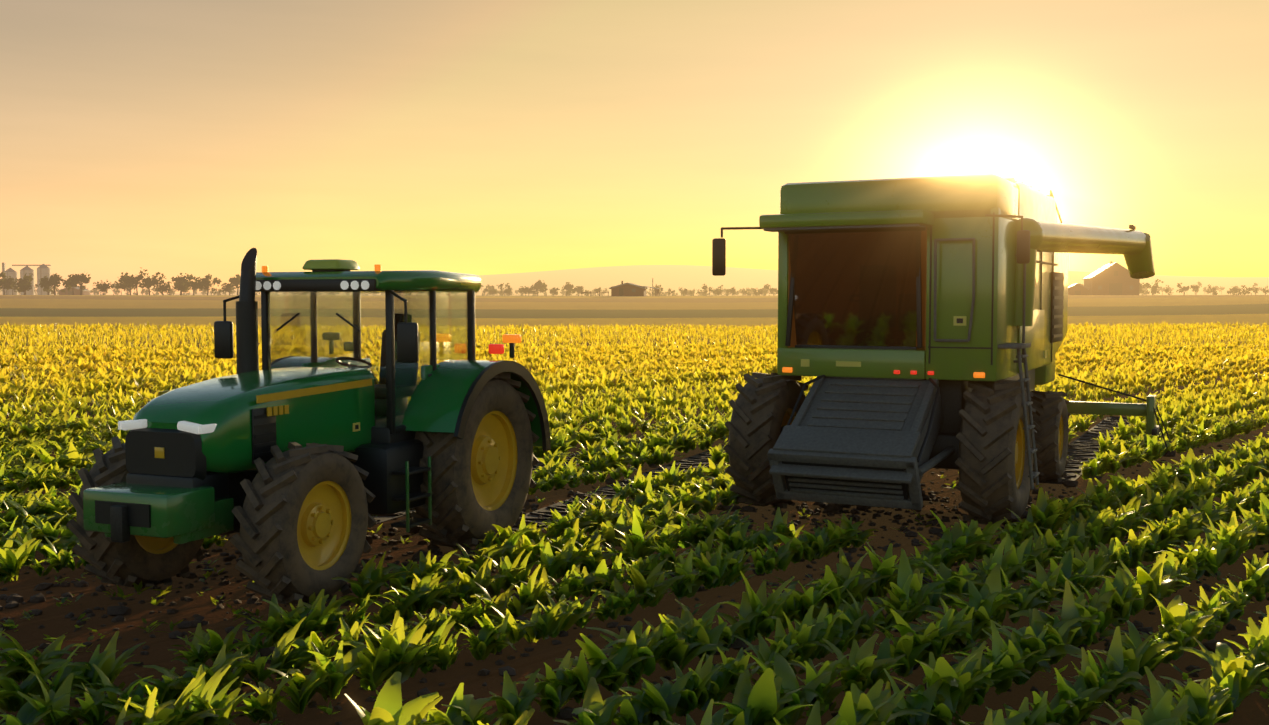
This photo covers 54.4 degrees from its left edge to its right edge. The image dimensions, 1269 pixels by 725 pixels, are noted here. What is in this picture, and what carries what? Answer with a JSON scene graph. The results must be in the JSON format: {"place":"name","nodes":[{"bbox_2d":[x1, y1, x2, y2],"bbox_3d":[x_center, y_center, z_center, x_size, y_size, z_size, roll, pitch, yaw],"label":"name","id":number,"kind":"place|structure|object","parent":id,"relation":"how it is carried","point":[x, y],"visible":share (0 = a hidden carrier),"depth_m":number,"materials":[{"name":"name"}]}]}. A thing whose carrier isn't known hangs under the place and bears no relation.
{"place":"outdoors","nodes":[
{"label":"outdoors","id":0,"kind":"place"},
{"bbox_2d":[0,265,1268,724],"bbox_3d":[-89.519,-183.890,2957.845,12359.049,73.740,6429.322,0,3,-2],"label":"terrain","id":1,"kind":"structure","parent":0,"point":[1172,307],"depth_m":13.90,"materials":[{"name":"brown soil"}]},
{"bbox_2d":[0,279,6,288],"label":"tree","id":2,"kind":"object","parent":1,"relation":"on","point":[2,282],"visible":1,"depth_m":439.09,"materials":[{"name":"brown plant"}]},
{"bbox_2d":[0,272,6,277],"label":"tree","id":3,"kind":"object","parent":1,"relation":"on","point":[2,275],"visible":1,"depth_m":437.65,"materials":[{"name":"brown plant"}]},
{"bbox_2d":[1,276,15,294],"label":"tree","id":4,"kind":"object","parent":1,"relation":"on","point":[10,281],"visible":0.67,"depth_m":457.81,"materials":[{"name":"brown plant"}]},
{"bbox_2d":[12,273,33,294],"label":"tree","id":5,"kind":"object","parent":1,"relation":"on","point":[27,279],"visible":0.77,"depth_m":448.81,"materials":[{"name":"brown plant"}]},
{"bbox_2d":[14,283,31,294],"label":"tree","id":6,"kind":"object","parent":1,"relation":"on","point":[24,287],"visible":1,"depth_m":436.75,"materials":[{"name":"brown plant"}]},
{"bbox_2d":[2,263,89,294],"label":"grain silos","id":7,"kind":"object","parent":1,"relation":"on","point":[43,270],"visible":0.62,"depth_m":646.57,"materials":[{"name":"metal"}]},
{"bbox_2d":[35,276,57,294],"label":"tree","id":8,"kind":"object","parent":1,"relation":"on","point":[46,286],"visible":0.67,"depth_m":444.10,"materials":[{"name":"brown plant"}]},
{"bbox_2d":[40,273,63,294],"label":"tree","id":9,"kind":"object","parent":1,"relation":"on","point":[55,280],"visible":1,"depth_m":441.95,"materials":[{"name":"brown plant"}]},
{"bbox_2d":[62,274,79,294],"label":"tree","id":10,"kind":"object","parent":1,"relation":"on","point":[71,285],"visible":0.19,"depth_m":448.52,"materials":[{"name":"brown plant"}]},
{"bbox_2d":[0,288,150,294],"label":"tree line","id":11,"kind":"object","parent":1,"relation":"on","point":[146,291],"visible":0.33,"depth_m":832.71,"materials":[{"name":"brown plant"}]},
{"bbox_2d":[63,273,90,294],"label":"tree","id":12,"kind":"object","parent":1,"relation":"on","point":[74,280],"visible":1,"depth_m":441.69,"materials":[{"name":"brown plant"}]},
{"bbox_2d":[93,280,113,294],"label":"tree","id":13,"kind":"object","parent":1,"relation":"on","point":[106,287],"visible":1,"depth_m":454.10,"materials":[{"name":"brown plant"}]},
{"bbox_2d":[6,281,221,294],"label":"tree line","id":14,"kind":"object","parent":1,"relation":"on","point":[131,287],"visible":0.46,"depth_m":501.56,"materials":[{"name":"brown plant"}]},
{"bbox_2d":[115,272,131,294],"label":"tree","id":15,"kind":"object","parent":1,"relation":"on","point":[120,286],"visible":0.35,"depth_m":466.22,"materials":[{"name":"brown plant"}]},
{"bbox_2d":[120,267,147,294],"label":"tree","id":16,"kind":"object","parent":1,"relation":"on","point":[132,280],"visible":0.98,"depth_m":458.45,"materials":[{"name":"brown plant"}]},
{"bbox_2d":[138,272,165,294],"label":"tree","id":17,"kind":"object","parent":1,"relation":"on","point":[149,282],"visible":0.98,"depth_m":461.95,"materials":[{"name":"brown plant"}]},
{"bbox_2d":[156,280,172,294],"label":"tree","id":18,"kind":"object","parent":1,"relation":"on","point":[163,288],"visible":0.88,"depth_m":467.12,"materials":[{"name":"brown plant"}]},
{"bbox_2d":[173,280,188,294],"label":"tree","id":19,"kind":"object","parent":1,"relation":"on","point":[180,287],"visible":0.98,"depth_m":455.19,"materials":[{"name":"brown plant"}]},
{"bbox_2d":[171,273,193,294],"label":"tree","id":20,"kind":"object","parent":1,"relation":"on","point":[181,278],"visible":0.42,"depth_m":474.45,"materials":[{"name":"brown plant"}]},
{"bbox_2d":[185,276,205,294],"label":"tree","id":21,"kind":"object","parent":1,"relation":"on","point":[195,285],"visible":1,"depth_m":457.69,"materials":[{"name":"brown plant"}]},
{"bbox_2d":[195,274,221,294],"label":"tree","id":22,"kind":"object","parent":1,"relation":"on","point":[207,281],"visible":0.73,"depth_m":463.03,"materials":[{"name":"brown plant"}]},
{"bbox_2d":[221,283,239,294],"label":"tree","id":23,"kind":"object","parent":1,"relation":"on","point":[228,287],"visible":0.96,"depth_m":472.79,"materials":[{"name":"brown plant"}]},
{"bbox_2d":[229,274,240,294],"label":"tree","id":24,"kind":"object","parent":1,"relation":"on","point":[234,281],"visible":0.81,"depth_m":471.00,"materials":[{"name":"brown plant"}]},
{"bbox_2d":[66,248,550,605],"bbox_3d":[-3.413,0.484,13.511,3.020,3.480,5.951,1,3,22],"label":"tractor","id":25,"kind":"object","parent":1,"relation":"on","point":[305,453],"visible":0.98,"depth_m":12.90,"materials":[{"name":"green metal"}]},
{"bbox_2d":[529,280,547,295],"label":"tree","id":26,"kind":"object","parent":1,"relation":"on","point":[539,283],"visible":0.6,"depth_m":627.52,"materials":[{"name":"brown plant"}]},
{"bbox_2d":[360,283,777,295],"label":"tree line","id":27,"kind":"object","parent":1,"relation":"on","point":[685,291],"visible":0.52,"depth_m":628.05,"materials":[{"name":"brown plant"}]},
{"bbox_2d":[562,282,576,295],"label":"tree","id":28,"kind":"object","parent":1,"relation":"on","point":[567,286],"visible":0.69,"depth_m":632.04,"materials":[{"name":"brown plant"}]},
{"bbox_2d":[573,286,583,295],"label":"tree","id":29,"kind":"object","parent":1,"relation":"on","point":[579,290],"visible":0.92,"depth_m":648.48,"materials":[{"name":"brown plant"}]},
{"bbox_2d":[581,278,658,295],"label":"farm buildings","id":30,"kind":"structure","parent":1,"relation":"on","point":[627,289],"depth_m":302.04,"materials":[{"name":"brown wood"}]},
{"bbox_2d":[0,409,1268,724],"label":"crop","id":31,"kind":"object","parent":1,"relation":"on","point":[564,547],"visible":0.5,"depth_m":10.62,"materials":[{"name":"green plant"}]},
{"bbox_2d":[0,444,1268,724],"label":"soil clods","id":32,"kind":"object","parent":1,"relation":"on","point":[16,600],"visible":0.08,"depth_m":12.28,"materials":[{"name":"brown soil"}]},
{"bbox_2d":[0,339,1268,429],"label":"crop","id":33,"kind":"object","parent":1,"relation":"on","point":[1179,365],"visible":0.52,"depth_m":42.12,"materials":[{"name":"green plant"}]},
{"bbox_2d":[0,321,1268,348],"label":"crop","id":34,"kind":"object","parent":1,"relation":"on","point":[42,339],"visible":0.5,"depth_m":93.93,"materials":[{"name":"yellow plant"}]},
{"bbox_2d":[0,431,1268,724],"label":"weeds","id":35,"kind":"object","parent":1,"relation":"on","point":[10,623],"visible":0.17,"depth_m":10.66,"materials":[{"name":"green plant"}]},
{"bbox_2d":[34,281,1268,295],"bbox_3d":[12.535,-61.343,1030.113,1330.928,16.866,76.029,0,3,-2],"label":"tree line","id":36,"kind":"object","parent":1,"relation":"on","point":[723,291],"visible":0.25,"depth_m":1023.72,"materials":[{"name":"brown plant"}]},
{"bbox_2d":[371,416,1129,533],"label":"wheel ruts","id":37,"kind":"structure","parent":1,"relation":"on","point":[1086,443],"depth_m":21.08,"materials":[{"name":"soil"}]},
{"bbox_2d":[655,284,1149,295],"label":"tree line","id":38,"kind":"object","parent":1,"relation":"on","point":[763,294],"visible":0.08,"depth_m":775.01,"materials":[{"name":"brown plant"}]},
{"bbox_2d":[712,174,1170,525],"bbox_3d":[4.847,-0.354,18.665,4.532,4.645,9.524,2,4,38],"label":"combine harvester","id":39,"kind":"object","parent":1,"relation":"on","point":[922,325],"visible":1,"depth_m":15.96,"materials":[{"name":"green metal"}]},
{"bbox_2d":[1068,261,1139,294],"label":"barn","id":40,"kind":"structure","parent":1,"relation":"on","point":[1112,278],"depth_m":498.88,"materials":[{"name":"brown wood"}]},
{"bbox_2d":[1079,279,1268,294],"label":"tree line","id":41,"kind":"object","parent":1,"relation":"on","point":[1184,289],"visible":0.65,"depth_m":620.69,"materials":[{"name":"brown plant"}]},
{"bbox_2d":[0,0,1268,294],"label":"sky","id":42,"kind":"structure","parent":0,"point":[171,138],"materials":[{"name":"yellow"}]}
]}

